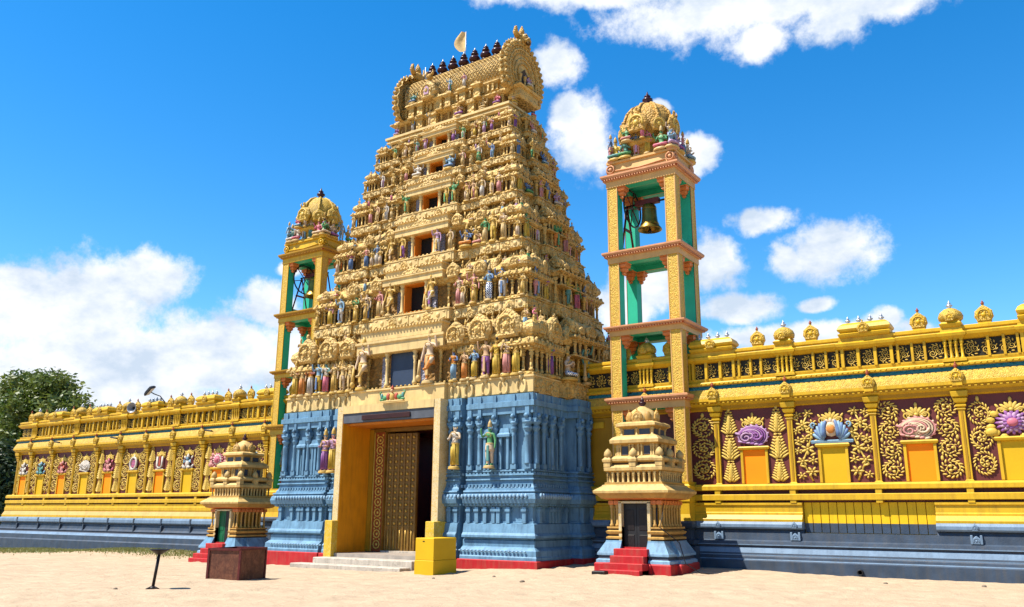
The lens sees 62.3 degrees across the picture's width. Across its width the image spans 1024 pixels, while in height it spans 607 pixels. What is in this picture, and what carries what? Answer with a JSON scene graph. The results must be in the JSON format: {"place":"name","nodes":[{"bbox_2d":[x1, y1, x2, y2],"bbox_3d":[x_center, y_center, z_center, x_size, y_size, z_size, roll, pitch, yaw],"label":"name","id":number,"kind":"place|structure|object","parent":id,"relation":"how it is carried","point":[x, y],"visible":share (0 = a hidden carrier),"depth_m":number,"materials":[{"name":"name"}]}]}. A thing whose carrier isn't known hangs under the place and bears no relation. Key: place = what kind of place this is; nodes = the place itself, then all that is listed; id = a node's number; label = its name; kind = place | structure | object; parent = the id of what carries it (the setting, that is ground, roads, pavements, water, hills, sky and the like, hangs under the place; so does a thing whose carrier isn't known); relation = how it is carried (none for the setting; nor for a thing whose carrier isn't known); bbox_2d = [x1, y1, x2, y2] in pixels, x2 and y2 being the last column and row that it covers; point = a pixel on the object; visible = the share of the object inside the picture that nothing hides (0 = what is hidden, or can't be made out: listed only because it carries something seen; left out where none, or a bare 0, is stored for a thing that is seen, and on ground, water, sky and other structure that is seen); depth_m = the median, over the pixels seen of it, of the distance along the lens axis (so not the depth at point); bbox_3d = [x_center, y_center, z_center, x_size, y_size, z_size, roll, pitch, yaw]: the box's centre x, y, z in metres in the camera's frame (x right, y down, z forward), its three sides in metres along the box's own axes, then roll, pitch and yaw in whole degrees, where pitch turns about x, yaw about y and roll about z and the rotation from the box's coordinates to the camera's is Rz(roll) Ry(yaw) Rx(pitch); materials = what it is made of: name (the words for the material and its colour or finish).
{"place":"outdoors","nodes":[
{"label":"outdoors","id":0,"kind":"place"},
{"bbox_2d":[0,550,1023,606],"bbox_3d":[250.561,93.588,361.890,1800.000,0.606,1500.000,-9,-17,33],"label":"ground","id":1,"kind":"structure","parent":0,"point":[67,579],"depth_m":20.33,"materials":[{"name":"beige sand"}]},
{"bbox_2d":[0,434,17,524],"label":"broadleaf tree","id":2,"kind":"object","parent":1,"relation":"on","point":[8,463],"visible":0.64,"depth_m":67.09,"materials":[{"name":"green plant"}]},
{"bbox_2d":[0,367,97,447],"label":"broadleaf tree","id":3,"kind":"object","parent":1,"relation":"on","point":[24,395],"visible":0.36,"depth_m":75.60,"materials":[{"name":"green plant"}]},
{"bbox_2d":[0,546,196,558],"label":"grass","id":4,"kind":"structure","parent":1,"relation":"on","point":[121,550],"depth_m":41.61,"materials":[{"name":"green plant"}]},
{"bbox_2d":[0,384,291,550],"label":"compound wall","id":5,"kind":"structure","parent":1,"relation":"on","point":[142,481],"depth_m":46.40,"materials":[{"name":"yellow paint"}]},
{"bbox_2d":[127,402,135,412],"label":"loudspeaker","id":6,"kind":"object","parent":5,"relation":"attached to","point":[131,407],"visible":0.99,"depth_m":47.31,"materials":[{"name":"grey metal"}]},
{"bbox_2d":[144,386,165,407],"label":"floodlight","id":7,"kind":"object","parent":5,"relation":"on","point":[149,390],"visible":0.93,"depth_m":46.57,"materials":[{"name":"black paint"}]},
{"bbox_2d":[146,549,169,588],"bbox_3d":[-8.261,6.202,19.765,0.470,0.905,0.470,-9,-17,33],"label":"camphor stand","id":8,"kind":"object","parent":1,"relation":"on","point":[159,552],"visible":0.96,"depth_m":19.73,"materials":[{"name":"metal"}]},
{"bbox_2d":[188,433,274,562],"bbox_3d":[-12.166,8.684,37.059,2.755,6.080,3.083,-9,-17,33],"label":"shrine","id":9,"kind":"object","parent":1,"relation":"on","point":[239,502],"visible":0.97,"depth_m":36.75,"materials":[{"name":"stone"}]},
{"bbox_2d":[217,511,225,541],"bbox_3d":[-12.543,9.851,36.604,0.427,1.730,0.046,-9,-17,33],"label":"door leaf","id":10,"kind":"structure","parent":9,"relation":"in","point":[222,519],"depth_m":36.64,"materials":[{"name":"green wood"}]},
{"bbox_2d":[224,511,229,541],"bbox_3d":[-12.179,9.794,36.367,0.427,1.730,0.046,-9,-17,33],"label":"door leaf","id":11,"kind":"structure","parent":9,"relation":"in","point":[227,512],"depth_m":36.46,"materials":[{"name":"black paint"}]},
{"bbox_2d":[205,546,267,580],"bbox_3d":[-7.738,7.385,23.848,1.060,1.002,1.300,-4,-15,16],"label":"fire box","id":12,"kind":"object","parent":1,"relation":"on","point":[238,563],"visible":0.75,"depth_m":23.38,"materials":[{"name":"red metal"}]},
{"bbox_2d":[261,188,351,539],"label":"bell tower","id":13,"kind":"structure","parent":1,"relation":"on","point":[318,225],"depth_m":41.40,"materials":[{"name":"yellow stone"}]},
{"bbox_2d":[292,265,330,310],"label":"bell","id":14,"kind":"object","parent":13,"relation":"hanging from","point":[309,293],"visible":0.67,"depth_m":42.15,"materials":[{"name":"brown metal"}]},
{"bbox_2d":[414,537,455,574],"bbox_3d":[-2.470,8.361,27.410,0.774,1.520,1.194,-9,-17,33],"label":"pedestal","id":15,"kind":"object","parent":1,"relation":"on","point":[435,555],"visible":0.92,"depth_m":27.07,"materials":[{"name":"yellow paint"}]},
{"bbox_2d":[265,25,610,571],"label":"gateway tower","id":16,"kind":"structure","parent":1,"relation":"on","point":[439,389],"depth_m":33.08,"materials":[{"name":"beige stone"}]},
{"bbox_2d":[323,398,448,556],"bbox_3d":[-1.788,7.552,35.427,5.280,5.650,11.060,-9,-17,33],"label":"doorway","id":17,"kind":"structure","parent":16,"relation":"in","point":[391,459],"depth_m":32.84,"materials":[{"name":"beige stone"}]},
{"bbox_2d":[454,32,465,53],"bbox_3d":[-2.405,-11.698,39.361,0.629,2.000,0.135,-7,-16,26],"label":"flag","id":18,"kind":"object","parent":16,"relation":"on","point":[460,43],"visible":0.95,"depth_m":39.49,"materials":[{"name":"beige fabric"}]},
{"bbox_2d":[592,570,607,574],"bbox_3d":[2.561,7.891,24.732,0.420,0.170,0.260,-9,-17,33],"label":"cable box","id":19,"kind":"object","parent":1,"relation":"on","point":[600,572],"visible":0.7,"depth_m":24.64,"materials":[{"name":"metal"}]},
{"bbox_2d":[593,397,699,575],"bbox_3d":[4.033,5.880,26.567,2.755,6.080,3.083,-9,-17,33],"label":"shrine","id":20,"kind":"object","parent":1,"relation":"on","point":[644,469],"visible":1,"depth_m":26.13,"materials":[{"name":"stone"}]},
{"bbox_2d":[624,503,637,546],"bbox_3d":[3.655,7.048,26.112,0.427,1.730,0.046,-9,-17,33],"label":"door leaf","id":21,"kind":"structure","parent":20,"relation":"in","point":[630,513],"depth_m":26.14,"materials":[{"name":"black paint"}]},
{"bbox_2d":[636,503,647,546],"bbox_3d":[4.019,6.991,25.875,0.427,1.730,0.046,-9,-17,33],"label":"door leaf","id":22,"kind":"structure","parent":20,"relation":"in","point":[641,508],"depth_m":25.93,"materials":[{"name":"black paint"}]},
{"bbox_2d":[659,503,708,573],"bbox_3d":[5.137,7.008,25.262,1.590,2.038,0.377,2,-14,-5],"label":"power cable","id":23,"kind":"object","parent":20,"relation":"hanging from","point":[679,543],"visible":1,"depth_m":25.14,"materials":[{"name":"black paint"}]},
{"bbox_2d":[600,92,707,567],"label":"bell tower","id":24,"kind":"structure","parent":1,"relation":"on","point":[654,157],"depth_m":31.10,"materials":[{"name":"yellow stone"}]},
{"bbox_2d":[623,190,664,247],"bbox_3d":[5.180,-3.187,32.061,1.950,2.605,1.501,-9,-17,33],"label":"bell","id":25,"kind":"object","parent":24,"relation":"hanging from","point":[649,224],"visible":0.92,"depth_m":32.07,"materials":[{"name":"brown metal"}]},
{"bbox_2d":[580,300,1023,583],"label":"compound wall","id":26,"kind":"structure","parent":1,"relation":"on","point":[880,448],"depth_m":25.88,"materials":[{"name":"yellow paint"}]},
{"bbox_2d":[0,0,1023,409],"label":"sky","id":27,"kind":"structure","parent":0,"point":[855,158],"materials":[{"name":"blue"}]},
{"bbox_2d":[590,418,612,485],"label":"ochre panel wall","id":28,"kind":"structure","parent":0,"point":[601,432],"depth_m":30.89,"materials":[{"name":"yellow paint"}]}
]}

